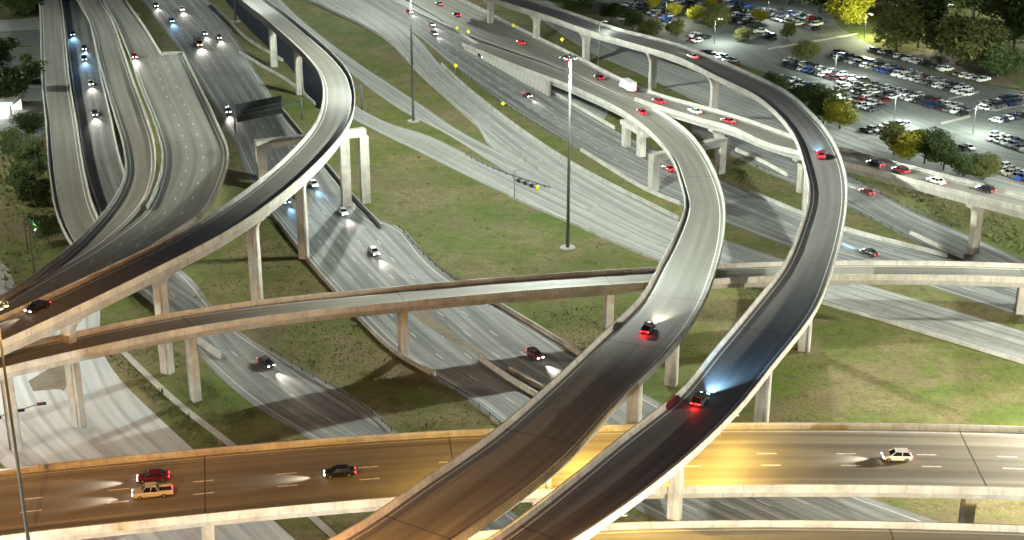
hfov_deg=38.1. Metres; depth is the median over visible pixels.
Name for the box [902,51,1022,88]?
curb island
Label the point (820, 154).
sedan car
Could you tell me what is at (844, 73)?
parked car
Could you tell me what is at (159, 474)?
sedan car
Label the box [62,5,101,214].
road barrier
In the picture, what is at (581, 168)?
concrete barrier
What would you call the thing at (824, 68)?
parked car
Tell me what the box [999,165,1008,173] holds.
parked car
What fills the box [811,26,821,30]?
parked car
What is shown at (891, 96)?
parked car
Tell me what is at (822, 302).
concrete barrier
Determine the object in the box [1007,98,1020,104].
parked car
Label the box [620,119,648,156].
straddle bent
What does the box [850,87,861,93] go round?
parked car
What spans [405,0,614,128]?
concrete barrier
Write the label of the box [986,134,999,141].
parked car
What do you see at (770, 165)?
concrete barrier
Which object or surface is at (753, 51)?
car park pavement
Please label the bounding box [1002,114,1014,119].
parked car
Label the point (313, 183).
sedan car
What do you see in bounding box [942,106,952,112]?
parked car
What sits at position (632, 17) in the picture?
tree
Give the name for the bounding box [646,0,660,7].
tree
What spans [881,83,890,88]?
parked car
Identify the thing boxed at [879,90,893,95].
parked car
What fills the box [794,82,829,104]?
tree
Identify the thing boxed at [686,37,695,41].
parked car
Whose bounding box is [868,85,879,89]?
parked car
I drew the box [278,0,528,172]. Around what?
connector markings
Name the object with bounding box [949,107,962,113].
parked car
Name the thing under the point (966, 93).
parked car
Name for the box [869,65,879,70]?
parked car
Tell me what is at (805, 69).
parked car
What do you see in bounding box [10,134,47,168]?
tree
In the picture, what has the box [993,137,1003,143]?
parked car
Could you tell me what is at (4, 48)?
tree
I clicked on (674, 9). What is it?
tree
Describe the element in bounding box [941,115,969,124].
curb island
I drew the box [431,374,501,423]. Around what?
guardrail
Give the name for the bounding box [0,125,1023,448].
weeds
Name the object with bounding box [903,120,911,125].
parked car
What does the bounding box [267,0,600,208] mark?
connector road
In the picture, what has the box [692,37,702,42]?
parked car
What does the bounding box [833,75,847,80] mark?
parked car
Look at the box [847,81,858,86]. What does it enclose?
parked car
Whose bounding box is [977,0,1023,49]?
tree
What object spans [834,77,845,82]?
parked car
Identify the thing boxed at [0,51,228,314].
broad viaduct
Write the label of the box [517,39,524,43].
sedan car
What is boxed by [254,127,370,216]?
straddle bent
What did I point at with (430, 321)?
gore strip
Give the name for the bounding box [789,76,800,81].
parked car
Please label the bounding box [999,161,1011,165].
parked car
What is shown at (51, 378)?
corner island
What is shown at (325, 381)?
guardrail
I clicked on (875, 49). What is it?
parked car
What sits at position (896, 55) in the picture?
parked car
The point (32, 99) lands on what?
dark lot
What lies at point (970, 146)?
parked car
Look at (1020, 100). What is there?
parked car
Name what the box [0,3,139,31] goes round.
cross street
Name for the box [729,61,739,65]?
parked car
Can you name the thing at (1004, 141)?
parked car
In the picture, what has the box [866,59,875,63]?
parked car
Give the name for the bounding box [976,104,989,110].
parked car
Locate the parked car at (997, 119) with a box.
[989,116,1003,122]
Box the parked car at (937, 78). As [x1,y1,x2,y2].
[931,76,945,81]
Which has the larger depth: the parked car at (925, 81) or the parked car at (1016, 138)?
the parked car at (925, 81)
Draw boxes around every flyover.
[0,0,354,428]
[0,260,1023,451]
[0,422,1023,539]
[327,43,725,539]
[468,520,1023,539]
[484,0,847,539]
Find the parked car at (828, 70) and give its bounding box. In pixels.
[825,67,836,72]
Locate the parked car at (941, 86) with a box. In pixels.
[938,83,949,89]
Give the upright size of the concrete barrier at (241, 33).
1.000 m
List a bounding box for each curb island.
[768,33,857,49]
[858,125,917,139]
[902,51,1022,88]
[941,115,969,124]
[948,91,978,99]
[974,104,1023,110]
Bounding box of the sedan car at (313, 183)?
[309,179,318,186]
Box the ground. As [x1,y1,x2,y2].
[0,0,1023,539]
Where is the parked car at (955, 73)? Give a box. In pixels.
[952,71,960,76]
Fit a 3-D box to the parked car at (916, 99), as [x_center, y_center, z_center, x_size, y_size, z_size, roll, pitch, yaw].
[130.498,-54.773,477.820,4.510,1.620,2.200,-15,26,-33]
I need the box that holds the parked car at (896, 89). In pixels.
[893,87,902,91]
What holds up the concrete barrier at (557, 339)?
on the freeway road at (339, 236)
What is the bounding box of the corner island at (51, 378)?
[28,365,66,390]
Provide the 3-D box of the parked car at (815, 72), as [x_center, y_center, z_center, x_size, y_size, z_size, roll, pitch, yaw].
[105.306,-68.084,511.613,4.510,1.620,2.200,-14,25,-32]
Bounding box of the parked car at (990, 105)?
[982,102,995,108]
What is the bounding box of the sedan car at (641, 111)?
[637,108,646,114]
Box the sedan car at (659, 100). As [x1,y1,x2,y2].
[652,97,664,103]
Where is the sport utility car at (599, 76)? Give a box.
[594,74,603,79]
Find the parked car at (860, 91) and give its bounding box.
[855,89,867,95]
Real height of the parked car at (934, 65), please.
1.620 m
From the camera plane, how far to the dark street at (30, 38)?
565.85 m
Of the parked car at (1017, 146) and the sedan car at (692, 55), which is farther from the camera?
the sedan car at (692, 55)
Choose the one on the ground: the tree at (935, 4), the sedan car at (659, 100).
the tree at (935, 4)
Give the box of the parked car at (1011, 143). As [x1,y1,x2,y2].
[1005,140,1023,147]
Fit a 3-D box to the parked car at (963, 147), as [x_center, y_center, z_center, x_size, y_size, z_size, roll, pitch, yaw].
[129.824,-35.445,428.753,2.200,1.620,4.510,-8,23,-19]
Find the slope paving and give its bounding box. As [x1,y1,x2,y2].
[469,36,608,122]
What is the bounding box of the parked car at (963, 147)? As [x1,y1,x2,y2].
[957,144,968,150]
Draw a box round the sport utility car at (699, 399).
[690,391,709,406]
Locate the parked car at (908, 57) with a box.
[901,55,916,61]
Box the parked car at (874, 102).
[867,99,881,104]
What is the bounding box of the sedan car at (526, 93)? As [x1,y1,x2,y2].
[523,91,531,97]
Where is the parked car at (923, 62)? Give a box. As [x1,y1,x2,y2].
[917,59,931,65]
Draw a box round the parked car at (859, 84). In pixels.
[856,82,865,86]
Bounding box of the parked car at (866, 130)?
[859,126,872,133]
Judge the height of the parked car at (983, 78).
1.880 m
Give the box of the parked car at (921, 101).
[917,99,926,104]
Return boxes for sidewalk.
[121,351,336,537]
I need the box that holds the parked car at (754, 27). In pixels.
[749,25,759,30]
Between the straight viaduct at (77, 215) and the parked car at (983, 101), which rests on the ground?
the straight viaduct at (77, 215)
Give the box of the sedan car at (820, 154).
[816,150,824,158]
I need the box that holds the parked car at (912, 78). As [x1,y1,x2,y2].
[909,75,919,80]
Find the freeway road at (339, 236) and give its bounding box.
[141,0,936,521]
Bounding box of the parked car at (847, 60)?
[843,57,853,62]
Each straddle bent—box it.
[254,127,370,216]
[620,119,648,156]
[648,136,726,190]
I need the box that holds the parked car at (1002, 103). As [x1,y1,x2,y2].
[995,100,1006,106]
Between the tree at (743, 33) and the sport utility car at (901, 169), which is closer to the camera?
the sport utility car at (901, 169)
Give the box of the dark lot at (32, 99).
[0,46,45,152]
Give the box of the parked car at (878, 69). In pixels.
[874,67,884,71]
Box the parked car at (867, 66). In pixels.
[864,64,873,68]
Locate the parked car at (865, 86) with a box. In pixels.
[860,84,870,88]
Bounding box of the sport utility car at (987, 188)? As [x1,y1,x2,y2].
[976,184,995,193]
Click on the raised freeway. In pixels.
(500, 32)
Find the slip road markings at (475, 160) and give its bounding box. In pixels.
[355,107,593,227]
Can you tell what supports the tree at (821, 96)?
on the ground
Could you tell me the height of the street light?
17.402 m
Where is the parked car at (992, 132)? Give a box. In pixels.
[988,131,999,135]
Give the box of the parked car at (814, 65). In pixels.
[808,62,819,67]
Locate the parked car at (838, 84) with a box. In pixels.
[834,82,846,87]
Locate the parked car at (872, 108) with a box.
[867,105,879,111]
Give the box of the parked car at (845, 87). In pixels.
[838,85,851,89]
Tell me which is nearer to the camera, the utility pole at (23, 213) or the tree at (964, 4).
the utility pole at (23, 213)
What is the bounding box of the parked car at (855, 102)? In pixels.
[850,100,859,105]
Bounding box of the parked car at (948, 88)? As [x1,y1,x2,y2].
[943,85,952,91]
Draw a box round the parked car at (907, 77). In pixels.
[902,74,912,79]
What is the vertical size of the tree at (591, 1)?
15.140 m
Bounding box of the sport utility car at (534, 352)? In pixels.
[526,346,543,359]
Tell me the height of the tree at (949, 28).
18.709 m
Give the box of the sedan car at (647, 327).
[640,321,655,333]
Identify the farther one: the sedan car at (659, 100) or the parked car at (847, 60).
the parked car at (847, 60)
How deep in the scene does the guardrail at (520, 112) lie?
462.66 m
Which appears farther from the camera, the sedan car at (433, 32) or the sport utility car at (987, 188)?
the sedan car at (433, 32)
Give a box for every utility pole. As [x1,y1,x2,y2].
[16,211,29,249]
[21,224,35,272]
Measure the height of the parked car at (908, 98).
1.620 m
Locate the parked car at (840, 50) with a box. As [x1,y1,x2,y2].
[833,49,846,54]
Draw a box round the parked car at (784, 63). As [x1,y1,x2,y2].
[780,60,791,66]
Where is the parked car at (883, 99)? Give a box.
[879,96,891,102]
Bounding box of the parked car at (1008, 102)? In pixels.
[1001,99,1015,106]
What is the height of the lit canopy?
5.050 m
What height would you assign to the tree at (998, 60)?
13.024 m
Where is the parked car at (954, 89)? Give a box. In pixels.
[950,86,961,92]
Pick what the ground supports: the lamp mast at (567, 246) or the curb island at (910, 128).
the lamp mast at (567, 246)
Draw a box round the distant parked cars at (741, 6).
[619,0,822,20]
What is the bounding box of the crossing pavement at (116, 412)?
[0,310,294,539]
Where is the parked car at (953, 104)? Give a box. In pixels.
[948,101,963,107]
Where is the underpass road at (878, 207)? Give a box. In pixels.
[691,124,1023,262]
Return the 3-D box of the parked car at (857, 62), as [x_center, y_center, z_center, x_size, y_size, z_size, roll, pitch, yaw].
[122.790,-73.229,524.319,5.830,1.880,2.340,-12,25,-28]
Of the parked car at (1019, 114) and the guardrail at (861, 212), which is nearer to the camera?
the guardrail at (861, 212)
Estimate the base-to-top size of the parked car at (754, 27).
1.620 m
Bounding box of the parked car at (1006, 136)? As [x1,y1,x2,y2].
[1002,134,1013,138]
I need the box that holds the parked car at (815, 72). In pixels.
[811,70,820,75]
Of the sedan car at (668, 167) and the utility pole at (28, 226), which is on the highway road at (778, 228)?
the sedan car at (668, 167)
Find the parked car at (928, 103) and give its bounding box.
[923,100,932,105]
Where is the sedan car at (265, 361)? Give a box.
[257,355,274,367]
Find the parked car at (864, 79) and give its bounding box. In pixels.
[856,76,870,81]
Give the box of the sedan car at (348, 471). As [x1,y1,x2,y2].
[324,464,355,478]
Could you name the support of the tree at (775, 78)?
on the ground
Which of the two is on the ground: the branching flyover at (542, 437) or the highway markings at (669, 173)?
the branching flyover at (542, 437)
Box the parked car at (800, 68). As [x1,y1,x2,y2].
[796,65,806,70]
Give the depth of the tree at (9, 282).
334.29 m
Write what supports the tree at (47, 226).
on the ground
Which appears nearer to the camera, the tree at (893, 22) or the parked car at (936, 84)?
the parked car at (936, 84)
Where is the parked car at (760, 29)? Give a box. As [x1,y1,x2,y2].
[753,27,767,32]
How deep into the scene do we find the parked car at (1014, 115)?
459.39 m
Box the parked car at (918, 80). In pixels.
[913,77,922,82]
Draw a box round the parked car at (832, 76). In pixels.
[828,74,836,79]
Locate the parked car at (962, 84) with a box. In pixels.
[954,82,969,87]
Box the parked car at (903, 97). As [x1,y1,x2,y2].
[898,93,910,99]
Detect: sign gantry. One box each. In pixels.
[233,95,302,132]
[354,85,362,109]
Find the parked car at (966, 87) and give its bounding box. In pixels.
[962,85,973,89]
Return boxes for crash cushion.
[513,177,538,189]
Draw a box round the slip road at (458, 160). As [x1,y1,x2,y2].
[353,106,638,239]
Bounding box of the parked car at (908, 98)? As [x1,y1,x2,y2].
[904,95,915,101]
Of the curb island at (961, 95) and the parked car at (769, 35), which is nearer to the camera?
the curb island at (961, 95)
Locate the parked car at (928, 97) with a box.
[924,95,932,100]
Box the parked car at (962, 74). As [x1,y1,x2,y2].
[958,72,967,77]
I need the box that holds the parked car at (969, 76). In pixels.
[964,73,974,78]
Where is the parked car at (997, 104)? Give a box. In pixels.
[991,101,1002,108]
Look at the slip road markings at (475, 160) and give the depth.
413.42 m
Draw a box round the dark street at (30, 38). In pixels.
[0,31,39,45]
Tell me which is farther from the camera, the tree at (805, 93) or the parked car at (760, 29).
the parked car at (760, 29)
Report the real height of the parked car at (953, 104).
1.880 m
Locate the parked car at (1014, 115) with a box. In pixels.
[1005,113,1019,119]
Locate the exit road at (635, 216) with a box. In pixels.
[313,0,1023,363]
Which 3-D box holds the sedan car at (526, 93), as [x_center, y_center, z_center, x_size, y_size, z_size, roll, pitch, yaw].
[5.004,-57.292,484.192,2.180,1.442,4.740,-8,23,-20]
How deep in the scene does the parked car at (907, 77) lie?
505.15 m
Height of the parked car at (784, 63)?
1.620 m
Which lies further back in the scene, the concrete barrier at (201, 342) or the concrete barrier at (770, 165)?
the concrete barrier at (770, 165)
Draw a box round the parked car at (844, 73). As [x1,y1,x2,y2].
[836,70,847,75]
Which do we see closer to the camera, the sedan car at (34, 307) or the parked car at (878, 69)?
the sedan car at (34, 307)
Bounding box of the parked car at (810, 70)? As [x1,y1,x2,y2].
[806,68,817,73]
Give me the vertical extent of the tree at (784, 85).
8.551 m
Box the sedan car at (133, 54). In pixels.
[131,52,137,57]
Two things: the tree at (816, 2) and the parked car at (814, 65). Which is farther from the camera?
the tree at (816, 2)
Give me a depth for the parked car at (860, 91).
486.19 m
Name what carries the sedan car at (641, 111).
on the branching flyover at (542, 437)
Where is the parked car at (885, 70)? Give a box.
[880,68,890,73]
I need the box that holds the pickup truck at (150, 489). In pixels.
[132,481,172,499]
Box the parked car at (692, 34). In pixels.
[688,31,701,36]
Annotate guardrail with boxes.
[271,347,397,432]
[399,225,458,279]
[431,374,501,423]
[457,67,580,149]
[466,154,550,187]
[848,174,953,226]
[851,207,908,235]
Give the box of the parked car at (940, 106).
[936,104,946,109]
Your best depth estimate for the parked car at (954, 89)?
488.83 m
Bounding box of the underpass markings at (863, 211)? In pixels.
[691,131,1022,262]
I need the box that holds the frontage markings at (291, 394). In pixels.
[99,213,513,529]
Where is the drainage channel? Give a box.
[226,0,322,108]
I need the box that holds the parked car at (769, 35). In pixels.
[765,33,777,37]
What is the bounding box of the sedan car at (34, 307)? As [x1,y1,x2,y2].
[24,299,50,313]
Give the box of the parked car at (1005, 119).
[999,116,1009,121]
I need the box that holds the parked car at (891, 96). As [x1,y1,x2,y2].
[887,94,897,98]
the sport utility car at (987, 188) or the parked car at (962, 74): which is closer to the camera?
the sport utility car at (987, 188)
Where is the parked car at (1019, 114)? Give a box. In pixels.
[1014,111,1023,117]
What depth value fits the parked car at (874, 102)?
473.27 m
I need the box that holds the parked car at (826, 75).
[822,72,833,78]
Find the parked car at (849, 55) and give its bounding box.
[845,53,854,57]
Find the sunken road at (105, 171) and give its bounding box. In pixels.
[62,0,123,211]
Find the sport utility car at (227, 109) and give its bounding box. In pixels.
[224,106,230,113]
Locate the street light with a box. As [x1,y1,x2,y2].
[598,21,606,65]
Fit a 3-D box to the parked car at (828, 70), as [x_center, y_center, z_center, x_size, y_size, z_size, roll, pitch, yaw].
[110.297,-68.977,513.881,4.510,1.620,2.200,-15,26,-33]
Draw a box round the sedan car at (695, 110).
[688,107,701,113]
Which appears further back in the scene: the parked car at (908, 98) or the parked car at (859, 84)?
the parked car at (859, 84)
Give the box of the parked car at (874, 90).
[869,88,881,93]
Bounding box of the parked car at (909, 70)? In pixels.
[902,68,917,72]
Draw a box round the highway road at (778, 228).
[363,0,1023,316]
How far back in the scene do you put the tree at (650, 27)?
559.47 m
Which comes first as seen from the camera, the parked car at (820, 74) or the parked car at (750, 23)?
the parked car at (820, 74)
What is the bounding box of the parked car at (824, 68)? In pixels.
[820,66,829,71]
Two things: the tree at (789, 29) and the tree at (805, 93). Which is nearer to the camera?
the tree at (805, 93)
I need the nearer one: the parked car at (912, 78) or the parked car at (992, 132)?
the parked car at (992, 132)
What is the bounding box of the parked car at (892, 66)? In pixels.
[886,64,900,69]
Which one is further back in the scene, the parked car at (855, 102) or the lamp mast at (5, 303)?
the parked car at (855, 102)
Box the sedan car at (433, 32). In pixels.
[430,30,437,34]
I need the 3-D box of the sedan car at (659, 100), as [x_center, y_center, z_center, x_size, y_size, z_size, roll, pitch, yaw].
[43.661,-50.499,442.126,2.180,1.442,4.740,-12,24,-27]
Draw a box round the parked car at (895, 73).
[890,70,903,76]
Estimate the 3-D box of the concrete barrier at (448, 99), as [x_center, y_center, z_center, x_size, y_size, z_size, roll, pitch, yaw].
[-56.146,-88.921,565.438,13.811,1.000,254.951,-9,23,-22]
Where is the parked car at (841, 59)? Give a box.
[837,57,845,61]
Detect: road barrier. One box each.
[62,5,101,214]
[90,26,124,173]
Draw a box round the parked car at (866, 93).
[861,91,873,96]
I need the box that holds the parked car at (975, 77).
[970,75,979,80]
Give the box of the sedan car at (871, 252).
[860,248,878,256]
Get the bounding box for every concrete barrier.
[138,288,224,358]
[210,3,283,60]
[238,50,315,104]
[271,212,436,375]
[282,108,382,227]
[306,0,475,123]
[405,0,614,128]
[441,62,679,219]
[478,354,537,395]
[492,130,538,169]
[495,303,581,354]
[508,366,543,389]
[509,195,1023,363]
[580,148,679,204]
[735,148,787,175]
[749,190,947,257]
[909,230,963,257]
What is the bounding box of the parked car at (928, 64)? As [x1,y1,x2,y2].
[924,62,933,66]
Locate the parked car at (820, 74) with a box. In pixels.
[817,71,826,76]
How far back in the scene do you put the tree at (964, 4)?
588.05 m
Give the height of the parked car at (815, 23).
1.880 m
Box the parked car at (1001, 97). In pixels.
[994,95,1006,99]
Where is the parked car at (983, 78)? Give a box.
[976,75,990,82]
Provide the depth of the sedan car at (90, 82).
478.20 m
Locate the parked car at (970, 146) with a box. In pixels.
[964,143,975,150]
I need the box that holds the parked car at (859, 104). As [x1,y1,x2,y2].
[854,101,866,107]
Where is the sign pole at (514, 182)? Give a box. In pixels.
[514,170,520,198]
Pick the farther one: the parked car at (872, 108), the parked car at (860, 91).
the parked car at (860, 91)
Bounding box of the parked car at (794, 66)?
[790,64,800,69]
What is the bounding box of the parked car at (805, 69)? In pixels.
[801,66,811,72]
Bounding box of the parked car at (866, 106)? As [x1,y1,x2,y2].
[861,103,872,109]
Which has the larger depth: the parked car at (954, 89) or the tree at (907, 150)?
the parked car at (954, 89)
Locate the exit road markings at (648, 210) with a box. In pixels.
[327,0,1023,341]
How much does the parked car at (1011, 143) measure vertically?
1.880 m
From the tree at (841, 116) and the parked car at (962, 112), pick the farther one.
the parked car at (962, 112)
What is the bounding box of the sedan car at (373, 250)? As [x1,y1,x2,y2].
[367,246,379,255]
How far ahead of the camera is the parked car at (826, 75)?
506.89 m
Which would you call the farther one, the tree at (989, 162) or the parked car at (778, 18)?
the parked car at (778, 18)
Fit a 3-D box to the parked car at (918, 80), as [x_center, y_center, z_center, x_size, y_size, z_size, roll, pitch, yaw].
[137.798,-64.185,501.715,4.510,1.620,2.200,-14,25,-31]
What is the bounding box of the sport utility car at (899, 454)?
[881,448,912,461]
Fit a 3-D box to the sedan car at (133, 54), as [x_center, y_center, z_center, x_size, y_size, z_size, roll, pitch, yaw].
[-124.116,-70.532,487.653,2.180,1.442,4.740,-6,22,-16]
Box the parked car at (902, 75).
[897,72,908,77]
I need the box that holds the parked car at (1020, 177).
[1014,172,1023,181]
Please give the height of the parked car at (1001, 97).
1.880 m
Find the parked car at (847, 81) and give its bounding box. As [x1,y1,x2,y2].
[845,79,854,83]
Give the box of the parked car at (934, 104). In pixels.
[928,101,944,108]
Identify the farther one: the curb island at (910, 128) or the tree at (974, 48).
the tree at (974, 48)
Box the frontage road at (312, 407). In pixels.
[81,141,517,530]
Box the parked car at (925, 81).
[919,78,931,84]
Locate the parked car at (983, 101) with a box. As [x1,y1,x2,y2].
[979,99,990,103]
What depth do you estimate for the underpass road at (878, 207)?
378.00 m
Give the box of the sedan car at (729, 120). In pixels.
[721,117,735,123]
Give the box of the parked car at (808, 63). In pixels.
[801,61,812,65]
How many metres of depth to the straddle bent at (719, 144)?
400.46 m
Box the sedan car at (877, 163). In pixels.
[866,159,884,166]
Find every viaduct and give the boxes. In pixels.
[0,0,156,303]
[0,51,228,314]
[39,0,98,244]
[102,0,161,57]
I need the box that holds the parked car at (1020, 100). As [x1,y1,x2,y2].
[1013,97,1023,103]
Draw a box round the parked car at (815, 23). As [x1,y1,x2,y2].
[809,21,822,25]
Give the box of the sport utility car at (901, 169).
[892,165,909,173]
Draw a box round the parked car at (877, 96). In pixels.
[873,94,884,99]
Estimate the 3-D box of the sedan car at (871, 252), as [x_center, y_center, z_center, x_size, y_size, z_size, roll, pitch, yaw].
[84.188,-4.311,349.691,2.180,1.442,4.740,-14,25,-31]
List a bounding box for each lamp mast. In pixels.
[0,299,29,539]
[232,0,239,22]
[407,0,419,122]
[560,54,577,250]
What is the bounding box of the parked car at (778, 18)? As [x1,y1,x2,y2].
[774,16,784,20]
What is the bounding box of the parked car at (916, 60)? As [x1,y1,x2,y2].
[912,58,922,64]
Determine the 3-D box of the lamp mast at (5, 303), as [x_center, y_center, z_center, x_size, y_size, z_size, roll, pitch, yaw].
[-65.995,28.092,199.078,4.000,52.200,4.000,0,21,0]
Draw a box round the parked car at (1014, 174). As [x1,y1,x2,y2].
[1009,171,1021,177]
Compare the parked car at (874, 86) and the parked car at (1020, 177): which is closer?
the parked car at (1020, 177)
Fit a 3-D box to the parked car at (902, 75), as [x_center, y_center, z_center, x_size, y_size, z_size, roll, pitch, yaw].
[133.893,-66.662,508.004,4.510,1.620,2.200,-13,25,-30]
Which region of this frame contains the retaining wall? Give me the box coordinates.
[464,47,550,96]
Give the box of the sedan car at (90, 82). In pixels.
[87,79,93,85]
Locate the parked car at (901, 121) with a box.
[895,120,907,127]
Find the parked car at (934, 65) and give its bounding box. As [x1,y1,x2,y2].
[930,63,941,68]
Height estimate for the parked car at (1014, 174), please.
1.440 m
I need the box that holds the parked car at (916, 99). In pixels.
[911,96,923,102]
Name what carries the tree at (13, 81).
on the dark lot at (32, 99)
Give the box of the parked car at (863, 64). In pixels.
[859,62,867,67]
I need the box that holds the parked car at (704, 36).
[699,34,711,38]
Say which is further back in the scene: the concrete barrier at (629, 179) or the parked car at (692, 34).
the parked car at (692, 34)
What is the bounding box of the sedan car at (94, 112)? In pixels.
[91,109,97,115]
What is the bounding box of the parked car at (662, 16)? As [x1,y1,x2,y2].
[657,14,667,18]
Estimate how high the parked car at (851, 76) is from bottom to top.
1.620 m
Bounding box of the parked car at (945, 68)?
[939,65,953,71]
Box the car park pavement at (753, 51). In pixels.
[589,0,1023,176]
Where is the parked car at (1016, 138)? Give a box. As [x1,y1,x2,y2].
[1010,136,1020,140]
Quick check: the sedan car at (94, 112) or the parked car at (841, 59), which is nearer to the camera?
the sedan car at (94, 112)
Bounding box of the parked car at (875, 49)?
[872,47,880,51]
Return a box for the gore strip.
[410,312,487,356]
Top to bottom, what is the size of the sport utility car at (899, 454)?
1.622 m
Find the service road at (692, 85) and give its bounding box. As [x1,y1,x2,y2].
[536,0,1023,192]
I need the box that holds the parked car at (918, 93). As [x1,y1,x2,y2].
[913,91,923,96]
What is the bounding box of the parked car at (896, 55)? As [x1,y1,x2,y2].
[893,53,901,57]
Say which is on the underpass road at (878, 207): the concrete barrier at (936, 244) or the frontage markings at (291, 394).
the concrete barrier at (936, 244)
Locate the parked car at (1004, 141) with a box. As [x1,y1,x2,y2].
[999,138,1012,145]
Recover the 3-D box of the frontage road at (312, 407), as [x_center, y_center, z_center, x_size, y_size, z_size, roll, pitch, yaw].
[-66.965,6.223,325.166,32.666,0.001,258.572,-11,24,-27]
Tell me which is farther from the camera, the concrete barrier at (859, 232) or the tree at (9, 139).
the tree at (9, 139)
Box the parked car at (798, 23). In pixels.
[793,21,803,25]
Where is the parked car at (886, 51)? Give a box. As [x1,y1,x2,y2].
[881,49,895,55]
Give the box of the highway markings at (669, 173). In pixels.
[378,1,1021,314]
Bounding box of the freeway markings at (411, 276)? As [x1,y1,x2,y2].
[145,0,920,521]
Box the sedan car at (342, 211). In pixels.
[337,207,347,215]
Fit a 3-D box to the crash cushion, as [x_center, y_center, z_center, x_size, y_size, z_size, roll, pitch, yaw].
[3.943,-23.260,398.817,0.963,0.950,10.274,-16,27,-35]
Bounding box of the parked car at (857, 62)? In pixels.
[852,59,867,65]
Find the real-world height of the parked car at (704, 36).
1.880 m
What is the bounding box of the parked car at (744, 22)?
[740,19,749,25]
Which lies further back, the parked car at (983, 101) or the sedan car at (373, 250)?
the parked car at (983, 101)
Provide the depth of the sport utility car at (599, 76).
477.05 m
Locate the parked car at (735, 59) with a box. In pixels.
[730,57,739,61]
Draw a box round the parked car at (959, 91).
[955,89,965,94]
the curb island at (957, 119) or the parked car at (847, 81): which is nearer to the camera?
the curb island at (957, 119)
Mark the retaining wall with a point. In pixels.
(542, 85)
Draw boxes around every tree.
[0,0,44,17]
[0,37,20,68]
[0,61,44,98]
[0,127,22,158]
[0,261,14,294]
[5,159,39,189]
[9,109,45,139]
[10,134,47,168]
[14,180,51,207]
[17,53,49,81]
[22,213,63,243]
[577,0,602,7]
[597,2,621,21]
[617,8,643,30]
[637,18,664,35]
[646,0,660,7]
[665,18,684,36]
[666,3,683,14]
[685,4,704,22]
[700,3,733,30]
[704,0,716,8]
[733,26,755,41]
[751,7,770,22]
[762,71,789,88]
[778,81,810,103]
[779,21,796,37]
[790,39,821,60]
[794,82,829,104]
[801,0,830,12]
[806,86,848,123]
[819,97,861,128]
[823,0,875,26]
[871,0,928,50]
[876,121,909,154]
[877,0,894,9]
[889,128,925,159]
[896,0,949,47]
[910,126,948,163]
[918,6,975,53]
[926,128,961,169]
[932,11,974,63]
[944,0,1009,18]
[945,146,982,176]
[947,17,1009,68]
[969,151,1003,179]
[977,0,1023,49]
[979,37,1023,76]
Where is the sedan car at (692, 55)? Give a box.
[687,53,697,58]
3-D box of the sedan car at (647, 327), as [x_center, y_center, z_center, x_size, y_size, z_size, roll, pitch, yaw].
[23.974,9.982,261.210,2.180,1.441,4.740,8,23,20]
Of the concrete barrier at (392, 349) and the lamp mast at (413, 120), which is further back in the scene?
the lamp mast at (413, 120)
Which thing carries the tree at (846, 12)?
on the ground
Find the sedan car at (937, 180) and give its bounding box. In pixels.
[927,176,945,184]
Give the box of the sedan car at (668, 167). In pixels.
[662,164,674,171]
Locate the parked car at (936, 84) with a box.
[931,82,940,87]
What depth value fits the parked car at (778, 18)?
593.40 m
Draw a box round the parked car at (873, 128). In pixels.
[866,125,879,132]
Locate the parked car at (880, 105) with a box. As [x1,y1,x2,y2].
[875,102,886,108]
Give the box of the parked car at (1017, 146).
[1013,143,1023,149]
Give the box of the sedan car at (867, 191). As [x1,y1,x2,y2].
[859,188,874,195]
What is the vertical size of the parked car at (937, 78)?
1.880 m
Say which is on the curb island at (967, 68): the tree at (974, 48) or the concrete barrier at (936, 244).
the tree at (974, 48)
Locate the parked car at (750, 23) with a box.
[746,21,756,26]
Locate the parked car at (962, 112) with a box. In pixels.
[955,109,968,115]
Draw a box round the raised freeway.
[392,0,1023,254]
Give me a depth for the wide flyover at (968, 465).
222.66 m
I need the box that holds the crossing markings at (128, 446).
[16,315,279,539]
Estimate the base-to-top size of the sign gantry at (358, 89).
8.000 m
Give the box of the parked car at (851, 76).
[847,74,855,78]
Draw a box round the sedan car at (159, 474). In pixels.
[137,468,168,483]
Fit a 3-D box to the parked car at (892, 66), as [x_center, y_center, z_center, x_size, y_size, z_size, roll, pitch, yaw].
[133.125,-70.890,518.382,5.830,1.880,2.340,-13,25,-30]
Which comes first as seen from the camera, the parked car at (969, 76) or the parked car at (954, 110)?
the parked car at (954, 110)
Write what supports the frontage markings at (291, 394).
on the frontage road at (312, 407)
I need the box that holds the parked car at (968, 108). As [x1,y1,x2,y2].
[963,106,974,110]
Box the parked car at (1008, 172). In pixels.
[1001,168,1016,175]
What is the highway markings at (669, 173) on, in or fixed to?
on the highway road at (778, 228)
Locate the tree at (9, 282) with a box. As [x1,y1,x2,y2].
[0,261,14,294]
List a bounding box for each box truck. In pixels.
[193,33,202,46]
[619,78,636,91]
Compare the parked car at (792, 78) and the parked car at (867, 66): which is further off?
the parked car at (867, 66)
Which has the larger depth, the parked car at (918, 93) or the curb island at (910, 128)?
the parked car at (918, 93)
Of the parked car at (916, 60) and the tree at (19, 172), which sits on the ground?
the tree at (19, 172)
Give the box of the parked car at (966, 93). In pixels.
[961,90,974,96]
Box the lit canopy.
[0,93,24,116]
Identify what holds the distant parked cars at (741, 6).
on the car park pavement at (753, 51)
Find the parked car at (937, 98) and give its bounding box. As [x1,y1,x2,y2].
[931,96,940,101]

